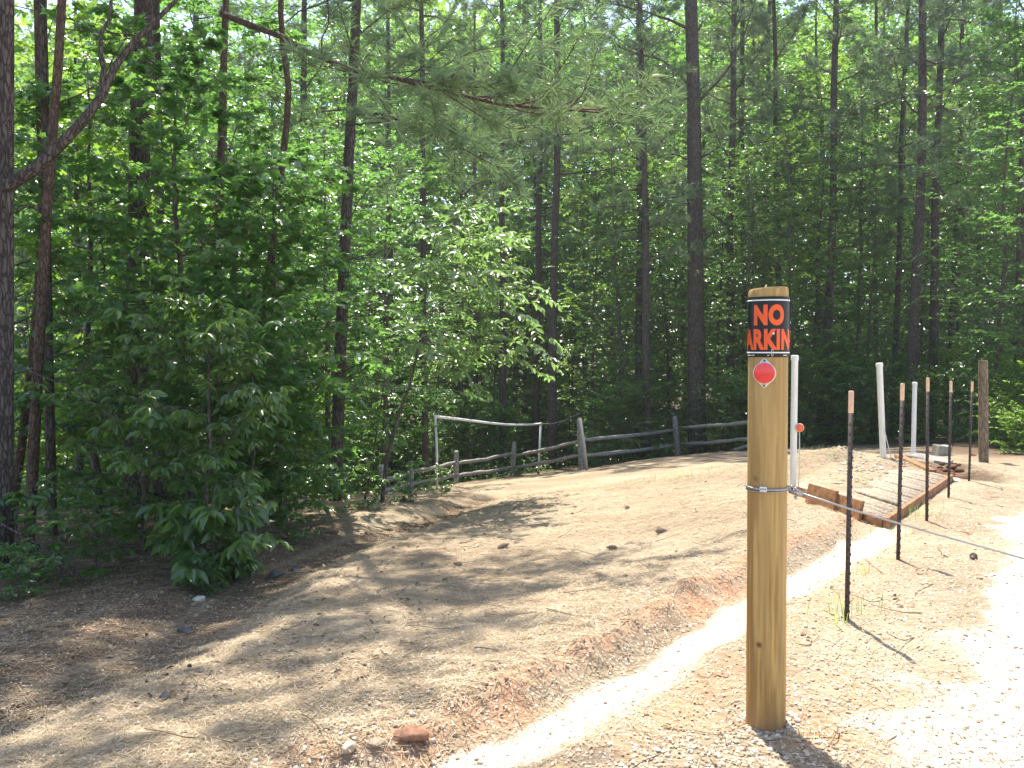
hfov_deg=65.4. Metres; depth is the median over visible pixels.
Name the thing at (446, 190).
wood
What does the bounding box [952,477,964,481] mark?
concrete slab
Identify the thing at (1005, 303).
leafy tree
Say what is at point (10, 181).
pine tree
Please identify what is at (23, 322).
leafy tree
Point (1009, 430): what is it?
leafy shrub
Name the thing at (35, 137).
leafy tree
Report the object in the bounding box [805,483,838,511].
brown board
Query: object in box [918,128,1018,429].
slender tree
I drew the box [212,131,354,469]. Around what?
slender tree
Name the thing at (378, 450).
slender tree
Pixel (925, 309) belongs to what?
slender tree
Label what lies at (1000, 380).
leafy shrub
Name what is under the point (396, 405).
slender tree
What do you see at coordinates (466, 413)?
leafy shrub
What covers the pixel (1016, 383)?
leafy shrub
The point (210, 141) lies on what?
leafy tree
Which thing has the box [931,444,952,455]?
concrete block
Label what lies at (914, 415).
white pipe
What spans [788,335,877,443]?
leafy shrub
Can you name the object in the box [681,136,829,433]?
slender tree
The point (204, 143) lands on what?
slender tree
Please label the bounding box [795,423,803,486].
reflector rod
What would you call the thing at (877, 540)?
sandy path
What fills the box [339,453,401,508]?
plant
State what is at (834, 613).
grass
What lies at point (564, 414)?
leafy shrub
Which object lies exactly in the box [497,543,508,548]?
pine cone
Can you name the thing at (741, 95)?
pine tree
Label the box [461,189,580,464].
slender tree
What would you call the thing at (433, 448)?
slender tree
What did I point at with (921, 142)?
pine tree
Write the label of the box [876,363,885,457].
white pipe
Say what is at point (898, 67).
leafy tree
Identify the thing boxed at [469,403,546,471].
leafy shrub
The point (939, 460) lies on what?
concrete slab
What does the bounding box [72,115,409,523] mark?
young tree
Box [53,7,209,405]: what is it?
leafy tree
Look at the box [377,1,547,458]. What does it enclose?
leafy tree
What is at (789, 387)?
leafy shrub
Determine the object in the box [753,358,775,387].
red reflector
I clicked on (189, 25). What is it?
sky
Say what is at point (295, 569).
dark lump
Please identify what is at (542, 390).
leafy shrub
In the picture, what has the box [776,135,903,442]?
slender tree
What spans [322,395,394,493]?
leafy shrub
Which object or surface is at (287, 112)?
pine tree
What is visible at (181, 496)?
undergrowth
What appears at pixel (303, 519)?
plant
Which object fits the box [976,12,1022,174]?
pine tree
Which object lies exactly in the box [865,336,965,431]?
leafy shrub
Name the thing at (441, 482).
plant
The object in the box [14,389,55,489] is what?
leafy shrub
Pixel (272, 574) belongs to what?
dark lump
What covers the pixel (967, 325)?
leafy tree
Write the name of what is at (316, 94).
leafy tree
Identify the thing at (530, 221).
leafy tree
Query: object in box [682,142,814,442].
slender tree
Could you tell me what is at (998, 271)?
slender tree
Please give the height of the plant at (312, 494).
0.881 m
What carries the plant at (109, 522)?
on the ground at (608, 475)
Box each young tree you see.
[14,0,206,513]
[14,0,262,504]
[14,0,279,440]
[14,0,368,516]
[14,72,176,534]
[64,0,411,450]
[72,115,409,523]
[149,61,462,496]
[277,130,494,486]
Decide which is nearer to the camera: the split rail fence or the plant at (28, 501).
the plant at (28, 501)
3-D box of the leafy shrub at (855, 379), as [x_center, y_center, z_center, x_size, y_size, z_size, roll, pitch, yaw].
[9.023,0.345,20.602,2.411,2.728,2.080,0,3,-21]
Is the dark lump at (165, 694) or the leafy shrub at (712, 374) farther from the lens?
the leafy shrub at (712, 374)
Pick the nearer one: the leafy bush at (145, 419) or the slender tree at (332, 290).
the leafy bush at (145, 419)
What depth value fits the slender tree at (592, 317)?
25.91 m
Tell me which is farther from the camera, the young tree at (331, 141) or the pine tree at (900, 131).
the pine tree at (900, 131)
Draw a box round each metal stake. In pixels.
[844,391,853,619]
[896,383,904,559]
[925,378,929,520]
[947,381,952,497]
[968,382,973,480]
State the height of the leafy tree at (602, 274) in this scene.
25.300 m
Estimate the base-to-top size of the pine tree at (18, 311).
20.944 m
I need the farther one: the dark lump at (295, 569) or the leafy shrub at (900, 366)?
the leafy shrub at (900, 366)
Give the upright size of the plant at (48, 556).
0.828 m
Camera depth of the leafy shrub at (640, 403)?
22.40 m
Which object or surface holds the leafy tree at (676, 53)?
on the ground at (608, 475)
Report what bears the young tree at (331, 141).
on the ground at (608, 475)
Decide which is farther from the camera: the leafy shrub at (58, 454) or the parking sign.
the leafy shrub at (58, 454)
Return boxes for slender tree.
[56,124,192,458]
[59,115,264,498]
[104,108,276,495]
[150,151,297,452]
[185,54,331,450]
[206,132,334,468]
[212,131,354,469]
[262,129,379,485]
[276,150,404,475]
[315,208,430,491]
[345,194,452,481]
[388,234,497,485]
[403,227,509,481]
[444,232,543,477]
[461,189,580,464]
[517,192,633,463]
[521,128,668,463]
[542,108,678,460]
[575,116,714,446]
[608,150,724,453]
[657,142,792,449]
[668,97,804,436]
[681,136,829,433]
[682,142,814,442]
[702,39,867,420]
[716,115,866,431]
[744,52,910,440]
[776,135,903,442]
[781,34,957,437]
[800,134,952,439]
[826,70,994,432]
[858,103,1003,431]
[871,82,1019,433]
[896,16,1023,440]
[904,0,1023,421]
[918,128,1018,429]
[926,72,1021,426]
[960,85,1022,395]
[962,31,1023,379]
[972,140,1017,368]
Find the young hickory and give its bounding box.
[135,470,293,589]
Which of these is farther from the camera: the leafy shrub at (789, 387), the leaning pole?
the leafy shrub at (789, 387)
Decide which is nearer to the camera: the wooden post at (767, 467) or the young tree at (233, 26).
the wooden post at (767, 467)
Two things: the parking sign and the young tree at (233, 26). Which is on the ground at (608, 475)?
the young tree at (233, 26)
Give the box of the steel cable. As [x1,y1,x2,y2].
[745,483,1023,559]
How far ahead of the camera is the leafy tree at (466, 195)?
46.76 m
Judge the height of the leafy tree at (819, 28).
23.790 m
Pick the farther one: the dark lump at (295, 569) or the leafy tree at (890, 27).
the leafy tree at (890, 27)
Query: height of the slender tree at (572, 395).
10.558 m
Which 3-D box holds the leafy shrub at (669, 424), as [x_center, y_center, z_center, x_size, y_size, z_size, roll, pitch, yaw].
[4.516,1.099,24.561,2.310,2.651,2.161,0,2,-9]
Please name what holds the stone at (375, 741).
on the ground at (608, 475)
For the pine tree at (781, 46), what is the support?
on the ground at (608, 475)
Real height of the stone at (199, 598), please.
0.045 m
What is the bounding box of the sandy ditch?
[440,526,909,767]
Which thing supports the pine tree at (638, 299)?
on the ground at (608, 475)
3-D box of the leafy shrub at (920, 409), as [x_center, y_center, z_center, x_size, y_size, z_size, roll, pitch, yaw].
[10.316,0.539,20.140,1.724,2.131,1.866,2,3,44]
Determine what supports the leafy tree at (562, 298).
on the ground at (608, 475)
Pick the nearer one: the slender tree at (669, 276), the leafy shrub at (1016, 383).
the leafy shrub at (1016, 383)
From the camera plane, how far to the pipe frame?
18.75 m
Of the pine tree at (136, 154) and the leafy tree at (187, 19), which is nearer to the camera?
the pine tree at (136, 154)
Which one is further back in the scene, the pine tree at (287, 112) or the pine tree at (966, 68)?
the pine tree at (966, 68)
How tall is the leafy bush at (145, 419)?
2.684 m
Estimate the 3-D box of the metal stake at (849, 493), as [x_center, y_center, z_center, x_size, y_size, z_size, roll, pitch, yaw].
[1.809,0.781,4.283,0.031,1.490,0.045,1,2,20]
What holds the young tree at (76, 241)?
on the ground at (608, 475)
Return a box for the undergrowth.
[18,413,1004,511]
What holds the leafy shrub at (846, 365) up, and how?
on the ground at (608, 475)
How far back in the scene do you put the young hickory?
6.45 m
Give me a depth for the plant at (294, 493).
10.61 m
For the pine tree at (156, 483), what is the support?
on the ground at (608, 475)
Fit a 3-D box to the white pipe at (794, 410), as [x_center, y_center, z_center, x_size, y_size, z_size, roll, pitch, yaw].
[2.990,0.504,8.455,0.078,1.618,0.078,0,2,0]
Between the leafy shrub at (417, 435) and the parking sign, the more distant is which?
the leafy shrub at (417, 435)
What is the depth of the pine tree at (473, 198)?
30.33 m
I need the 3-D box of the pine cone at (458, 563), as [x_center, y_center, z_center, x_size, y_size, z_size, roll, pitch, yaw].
[-0.468,1.544,6.845,0.102,0.046,0.046,-2,19,37]
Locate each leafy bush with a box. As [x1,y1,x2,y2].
[14,285,239,551]
[85,275,298,579]
[113,264,367,533]
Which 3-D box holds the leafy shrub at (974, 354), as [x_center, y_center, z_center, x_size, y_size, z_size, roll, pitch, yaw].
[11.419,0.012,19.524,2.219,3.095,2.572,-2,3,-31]
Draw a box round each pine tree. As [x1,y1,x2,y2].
[0,0,204,576]
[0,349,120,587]
[14,0,127,510]
[14,0,214,552]
[14,0,394,536]
[14,184,31,318]
[15,0,164,513]
[86,0,687,509]
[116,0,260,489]
[122,0,213,503]
[186,0,294,508]
[207,0,368,477]
[216,0,534,500]
[336,0,450,486]
[367,0,504,486]
[437,0,531,477]
[456,0,574,475]
[489,0,661,469]
[490,0,607,471]
[563,0,686,457]
[569,0,717,458]
[603,0,766,453]
[656,0,815,447]
[668,0,788,444]
[715,0,826,293]
[721,0,820,337]
[752,0,912,441]
[819,0,1021,441]
[826,0,913,432]
[838,0,947,436]
[854,0,1019,437]
[909,0,1019,424]
[911,0,1018,426]
[928,0,1023,432]
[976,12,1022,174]
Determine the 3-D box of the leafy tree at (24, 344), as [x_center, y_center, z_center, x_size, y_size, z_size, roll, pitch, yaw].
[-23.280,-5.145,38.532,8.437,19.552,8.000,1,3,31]
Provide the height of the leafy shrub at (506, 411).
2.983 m
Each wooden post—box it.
[746,284,788,731]
[978,360,988,462]
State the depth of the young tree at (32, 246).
10.00 m
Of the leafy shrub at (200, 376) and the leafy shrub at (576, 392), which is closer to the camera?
the leafy shrub at (200, 376)
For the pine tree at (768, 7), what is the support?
on the ground at (608, 475)
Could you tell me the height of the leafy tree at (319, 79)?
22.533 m
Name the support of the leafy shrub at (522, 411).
on the ground at (608, 475)
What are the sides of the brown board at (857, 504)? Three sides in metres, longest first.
0.353 x 0.195 x 0.031 m
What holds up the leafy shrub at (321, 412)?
on the ground at (608, 475)
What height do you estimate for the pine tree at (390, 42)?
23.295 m
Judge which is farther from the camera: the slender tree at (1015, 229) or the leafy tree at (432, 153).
the leafy tree at (432, 153)
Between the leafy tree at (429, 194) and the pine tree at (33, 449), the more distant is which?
the leafy tree at (429, 194)
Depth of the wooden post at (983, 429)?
12.73 m
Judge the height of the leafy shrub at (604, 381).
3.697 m
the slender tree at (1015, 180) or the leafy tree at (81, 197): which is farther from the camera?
the leafy tree at (81, 197)
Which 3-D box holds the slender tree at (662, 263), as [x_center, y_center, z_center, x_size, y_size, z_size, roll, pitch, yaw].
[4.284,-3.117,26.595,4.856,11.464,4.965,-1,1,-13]
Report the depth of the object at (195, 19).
20.78 m
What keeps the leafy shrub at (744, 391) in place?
on the ground at (608, 475)
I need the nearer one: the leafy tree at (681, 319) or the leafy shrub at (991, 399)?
the leafy shrub at (991, 399)
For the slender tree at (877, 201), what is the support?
on the ground at (608, 475)
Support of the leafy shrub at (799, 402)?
on the ground at (608, 475)
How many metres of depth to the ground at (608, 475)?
5.04 m
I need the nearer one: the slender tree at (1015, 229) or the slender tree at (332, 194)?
the slender tree at (1015, 229)
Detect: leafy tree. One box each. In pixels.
[14,19,119,470]
[14,28,63,391]
[14,72,109,469]
[21,39,150,472]
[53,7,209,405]
[60,0,227,367]
[93,0,269,490]
[121,36,280,330]
[171,0,321,449]
[199,0,366,448]
[228,0,379,461]
[272,0,420,429]
[276,0,418,426]
[293,7,472,468]
[293,27,473,417]
[348,3,512,452]
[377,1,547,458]
[401,41,566,440]
[415,0,620,446]
[449,0,620,452]
[467,1,617,397]
[478,1,672,450]
[517,0,686,429]
[561,0,752,405]
[588,0,772,425]
[605,0,798,382]
[666,0,873,366]
[676,0,847,366]
[718,0,929,386]
[751,0,925,363]
[781,0,1010,410]
[805,1,997,384]
[865,0,1023,421]
[871,0,1023,408]
[909,1,1023,378]
[973,8,1023,323]
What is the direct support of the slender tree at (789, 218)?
on the ground at (608, 475)
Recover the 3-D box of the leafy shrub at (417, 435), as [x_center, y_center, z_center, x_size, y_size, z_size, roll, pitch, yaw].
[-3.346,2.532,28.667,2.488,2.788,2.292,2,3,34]
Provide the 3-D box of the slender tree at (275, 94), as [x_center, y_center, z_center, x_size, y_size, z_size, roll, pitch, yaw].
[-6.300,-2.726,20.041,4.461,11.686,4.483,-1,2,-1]
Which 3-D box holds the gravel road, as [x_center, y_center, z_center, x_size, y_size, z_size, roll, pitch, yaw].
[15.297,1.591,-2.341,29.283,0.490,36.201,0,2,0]
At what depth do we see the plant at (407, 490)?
11.79 m
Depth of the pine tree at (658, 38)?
22.47 m
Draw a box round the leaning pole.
[579,419,587,469]
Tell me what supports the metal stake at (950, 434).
on the ground at (608, 475)
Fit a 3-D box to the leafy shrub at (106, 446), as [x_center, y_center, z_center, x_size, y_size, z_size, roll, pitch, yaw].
[-6.456,0.750,12.460,2.175,2.671,2.019,0,2,-1]
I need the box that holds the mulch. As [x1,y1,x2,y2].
[919,461,976,480]
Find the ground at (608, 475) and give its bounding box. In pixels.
[0,373,1023,767]
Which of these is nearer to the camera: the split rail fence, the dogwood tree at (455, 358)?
the dogwood tree at (455, 358)
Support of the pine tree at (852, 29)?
on the ground at (608, 475)
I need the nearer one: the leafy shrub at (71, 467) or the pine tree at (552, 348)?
the leafy shrub at (71, 467)
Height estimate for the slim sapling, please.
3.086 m
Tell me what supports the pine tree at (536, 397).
on the ground at (608, 475)
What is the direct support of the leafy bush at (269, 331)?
on the ground at (608, 475)
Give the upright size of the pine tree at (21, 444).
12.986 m
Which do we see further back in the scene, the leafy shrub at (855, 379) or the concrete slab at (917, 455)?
the leafy shrub at (855, 379)
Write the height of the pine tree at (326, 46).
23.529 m
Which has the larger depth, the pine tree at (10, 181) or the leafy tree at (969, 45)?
the leafy tree at (969, 45)
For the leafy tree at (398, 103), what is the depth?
36.38 m
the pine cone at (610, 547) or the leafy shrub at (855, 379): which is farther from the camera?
the leafy shrub at (855, 379)
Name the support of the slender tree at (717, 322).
on the ground at (608, 475)
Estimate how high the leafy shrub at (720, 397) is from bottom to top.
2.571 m
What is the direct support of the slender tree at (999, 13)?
on the ground at (608, 475)
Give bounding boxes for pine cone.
[453,561,461,565]
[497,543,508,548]
[606,545,617,549]
[655,528,667,533]
[969,553,977,558]
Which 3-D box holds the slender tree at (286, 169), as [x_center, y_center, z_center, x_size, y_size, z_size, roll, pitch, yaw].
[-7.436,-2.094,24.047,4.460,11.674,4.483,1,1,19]
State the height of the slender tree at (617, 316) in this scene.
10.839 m
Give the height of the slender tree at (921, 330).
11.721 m
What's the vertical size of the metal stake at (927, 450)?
1.500 m
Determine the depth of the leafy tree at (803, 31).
32.64 m
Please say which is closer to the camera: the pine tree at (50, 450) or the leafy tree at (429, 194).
the pine tree at (50, 450)
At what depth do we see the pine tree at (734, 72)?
24.07 m
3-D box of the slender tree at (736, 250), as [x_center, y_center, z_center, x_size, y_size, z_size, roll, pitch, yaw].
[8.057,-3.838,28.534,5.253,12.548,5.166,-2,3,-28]
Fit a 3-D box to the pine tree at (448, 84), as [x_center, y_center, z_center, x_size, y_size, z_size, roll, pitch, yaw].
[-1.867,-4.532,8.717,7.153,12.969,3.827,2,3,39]
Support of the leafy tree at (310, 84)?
on the ground at (608, 475)
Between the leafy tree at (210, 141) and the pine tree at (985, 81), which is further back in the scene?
the leafy tree at (210, 141)
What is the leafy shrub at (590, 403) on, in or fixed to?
on the ground at (608, 475)
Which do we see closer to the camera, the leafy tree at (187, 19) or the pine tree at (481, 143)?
the pine tree at (481, 143)
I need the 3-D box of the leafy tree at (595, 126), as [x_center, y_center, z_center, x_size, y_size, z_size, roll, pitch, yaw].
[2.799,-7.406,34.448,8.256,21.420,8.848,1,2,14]
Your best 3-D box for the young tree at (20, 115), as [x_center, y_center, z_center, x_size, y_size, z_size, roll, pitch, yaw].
[-5.399,-0.871,8.408,3.321,5.348,3.483,1,3,24]
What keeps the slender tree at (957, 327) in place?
on the ground at (608, 475)
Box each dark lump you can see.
[159,691,170,700]
[177,626,193,633]
[265,570,283,579]
[291,567,299,572]
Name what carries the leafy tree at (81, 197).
on the ground at (608, 475)
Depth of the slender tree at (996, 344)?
17.91 m
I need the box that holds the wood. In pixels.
[14,0,1023,443]
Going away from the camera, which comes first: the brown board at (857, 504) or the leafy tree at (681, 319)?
the brown board at (857, 504)
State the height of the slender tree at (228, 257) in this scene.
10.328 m
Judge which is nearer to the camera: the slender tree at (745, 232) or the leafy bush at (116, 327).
the leafy bush at (116, 327)
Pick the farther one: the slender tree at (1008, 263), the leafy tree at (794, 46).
the leafy tree at (794, 46)
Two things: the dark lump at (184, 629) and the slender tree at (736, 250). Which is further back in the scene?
the slender tree at (736, 250)
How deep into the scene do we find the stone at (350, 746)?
3.07 m
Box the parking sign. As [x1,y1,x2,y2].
[747,296,789,356]
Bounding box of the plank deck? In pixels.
[789,454,952,528]
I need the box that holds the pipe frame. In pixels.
[433,415,541,488]
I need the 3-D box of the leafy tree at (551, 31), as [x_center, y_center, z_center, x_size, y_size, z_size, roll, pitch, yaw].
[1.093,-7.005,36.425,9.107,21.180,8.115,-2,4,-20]
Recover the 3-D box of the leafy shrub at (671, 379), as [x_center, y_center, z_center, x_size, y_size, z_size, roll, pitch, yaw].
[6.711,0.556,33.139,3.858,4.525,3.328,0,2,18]
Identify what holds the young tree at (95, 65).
on the ground at (608, 475)
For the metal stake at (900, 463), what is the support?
on the ground at (608, 475)
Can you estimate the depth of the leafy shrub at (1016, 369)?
16.64 m
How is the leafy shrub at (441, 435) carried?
on the ground at (608, 475)
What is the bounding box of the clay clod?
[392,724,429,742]
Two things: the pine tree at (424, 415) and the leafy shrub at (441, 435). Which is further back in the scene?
the leafy shrub at (441, 435)
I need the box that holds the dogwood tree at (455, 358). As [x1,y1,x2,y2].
[374,190,568,502]
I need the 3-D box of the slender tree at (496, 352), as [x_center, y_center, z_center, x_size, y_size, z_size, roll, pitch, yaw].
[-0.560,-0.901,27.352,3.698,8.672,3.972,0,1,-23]
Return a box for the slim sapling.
[309,317,458,500]
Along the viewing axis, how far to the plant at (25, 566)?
6.08 m
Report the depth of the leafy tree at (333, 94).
32.93 m
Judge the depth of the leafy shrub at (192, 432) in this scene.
13.58 m
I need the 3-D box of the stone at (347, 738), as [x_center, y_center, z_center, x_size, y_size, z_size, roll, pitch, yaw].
[-0.651,1.396,3.124,0.034,0.027,0.065,-1,3,-33]
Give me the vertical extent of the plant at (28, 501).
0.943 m
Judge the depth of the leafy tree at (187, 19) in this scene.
28.61 m
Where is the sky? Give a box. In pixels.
[14,0,1023,374]
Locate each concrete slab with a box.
[905,452,938,459]
[934,457,952,463]
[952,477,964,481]
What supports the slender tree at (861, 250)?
on the ground at (608, 475)
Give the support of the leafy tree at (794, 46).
on the ground at (608, 475)
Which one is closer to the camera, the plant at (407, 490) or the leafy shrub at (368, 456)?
the plant at (407, 490)
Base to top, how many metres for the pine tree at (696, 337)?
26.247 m
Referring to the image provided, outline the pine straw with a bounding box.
[0,446,1023,767]
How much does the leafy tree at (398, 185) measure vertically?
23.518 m
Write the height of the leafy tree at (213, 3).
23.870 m
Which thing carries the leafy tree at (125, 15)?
on the ground at (608, 475)
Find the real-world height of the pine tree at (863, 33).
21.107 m
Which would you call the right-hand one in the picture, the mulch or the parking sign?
the mulch
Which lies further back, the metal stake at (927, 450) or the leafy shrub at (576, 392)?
the leafy shrub at (576, 392)
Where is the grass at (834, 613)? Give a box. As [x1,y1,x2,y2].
[429,445,1009,739]
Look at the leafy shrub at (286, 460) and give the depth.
14.11 m
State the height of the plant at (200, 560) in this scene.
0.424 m
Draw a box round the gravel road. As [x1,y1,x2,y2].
[842,512,1023,767]
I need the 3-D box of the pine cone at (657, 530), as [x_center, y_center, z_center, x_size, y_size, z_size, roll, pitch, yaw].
[1.391,1.360,7.381,0.135,0.061,0.061,2,38,-12]
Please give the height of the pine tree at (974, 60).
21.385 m
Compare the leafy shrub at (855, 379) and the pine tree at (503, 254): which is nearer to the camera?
the leafy shrub at (855, 379)
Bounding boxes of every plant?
[0,482,83,581]
[0,537,57,600]
[8,497,106,585]
[71,489,136,578]
[176,551,229,595]
[244,439,306,508]
[264,485,321,542]
[286,458,348,517]
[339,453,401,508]
[388,458,431,502]
[423,463,456,496]
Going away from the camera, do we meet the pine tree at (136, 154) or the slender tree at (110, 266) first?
the pine tree at (136, 154)
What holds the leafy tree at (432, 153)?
on the ground at (608, 475)
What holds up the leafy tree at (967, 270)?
on the ground at (608, 475)
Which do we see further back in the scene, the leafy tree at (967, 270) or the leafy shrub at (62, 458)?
the leafy tree at (967, 270)
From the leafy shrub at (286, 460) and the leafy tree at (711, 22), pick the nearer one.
the leafy shrub at (286, 460)
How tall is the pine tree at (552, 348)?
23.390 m
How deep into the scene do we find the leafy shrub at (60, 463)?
15.09 m
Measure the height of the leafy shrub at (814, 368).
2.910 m
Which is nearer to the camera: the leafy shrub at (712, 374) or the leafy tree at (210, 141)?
the leafy shrub at (712, 374)
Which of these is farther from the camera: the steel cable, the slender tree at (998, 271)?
the slender tree at (998, 271)
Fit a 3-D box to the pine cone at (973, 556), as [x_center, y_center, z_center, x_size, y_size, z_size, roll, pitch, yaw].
[3.217,1.199,5.552,0.108,0.049,0.049,2,-45,-52]
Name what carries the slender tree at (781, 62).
on the ground at (608, 475)
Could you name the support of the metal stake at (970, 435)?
on the ground at (608, 475)
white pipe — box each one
[790,355,798,487]
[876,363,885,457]
[911,382,917,452]
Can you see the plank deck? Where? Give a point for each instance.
(913, 490)
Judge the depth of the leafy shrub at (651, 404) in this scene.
29.96 m
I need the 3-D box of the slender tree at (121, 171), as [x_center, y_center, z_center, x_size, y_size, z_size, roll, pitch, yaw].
[-8.319,-1.889,19.687,4.622,10.228,4.700,0,2,-10]
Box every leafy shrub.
[14,366,120,505]
[14,370,85,508]
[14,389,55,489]
[17,419,105,490]
[40,358,165,508]
[56,422,123,490]
[97,361,207,500]
[170,374,268,499]
[198,351,326,499]
[284,375,363,494]
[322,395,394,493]
[357,423,415,490]
[395,416,450,486]
[408,404,484,480]
[429,400,509,481]
[458,389,529,477]
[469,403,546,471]
[482,382,568,475]
[519,359,590,460]
[535,405,593,466]
[546,363,623,458]
[566,366,652,464]
[571,383,638,466]
[593,373,674,461]
[601,352,686,454]
[627,377,687,456]
[629,347,719,446]
[670,352,725,448]
[689,366,747,451]
[711,360,790,450]
[738,349,840,439]
[739,348,829,446]
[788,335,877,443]
[788,342,863,446]
[805,334,887,434]
[815,345,908,445]
[842,345,934,442]
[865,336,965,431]
[883,363,962,442]
[917,323,1023,441]
[918,334,1000,437]
[961,351,1023,442]
[965,384,1023,446]
[988,350,1023,442]
[988,361,1023,445]
[989,400,1023,453]
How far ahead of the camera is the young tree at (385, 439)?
17.30 m
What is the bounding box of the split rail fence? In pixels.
[378,416,747,494]
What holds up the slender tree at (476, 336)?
on the ground at (608, 475)
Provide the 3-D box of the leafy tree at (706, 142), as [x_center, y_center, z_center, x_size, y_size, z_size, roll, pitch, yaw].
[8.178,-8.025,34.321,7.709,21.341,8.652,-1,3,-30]
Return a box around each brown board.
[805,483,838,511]
[835,494,864,520]
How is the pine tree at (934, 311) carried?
on the ground at (608, 475)
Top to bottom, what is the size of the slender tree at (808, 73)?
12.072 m
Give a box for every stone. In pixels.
[192,596,204,601]
[339,735,350,741]
[341,741,355,753]
[364,737,385,747]
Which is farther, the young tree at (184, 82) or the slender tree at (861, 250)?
the slender tree at (861, 250)

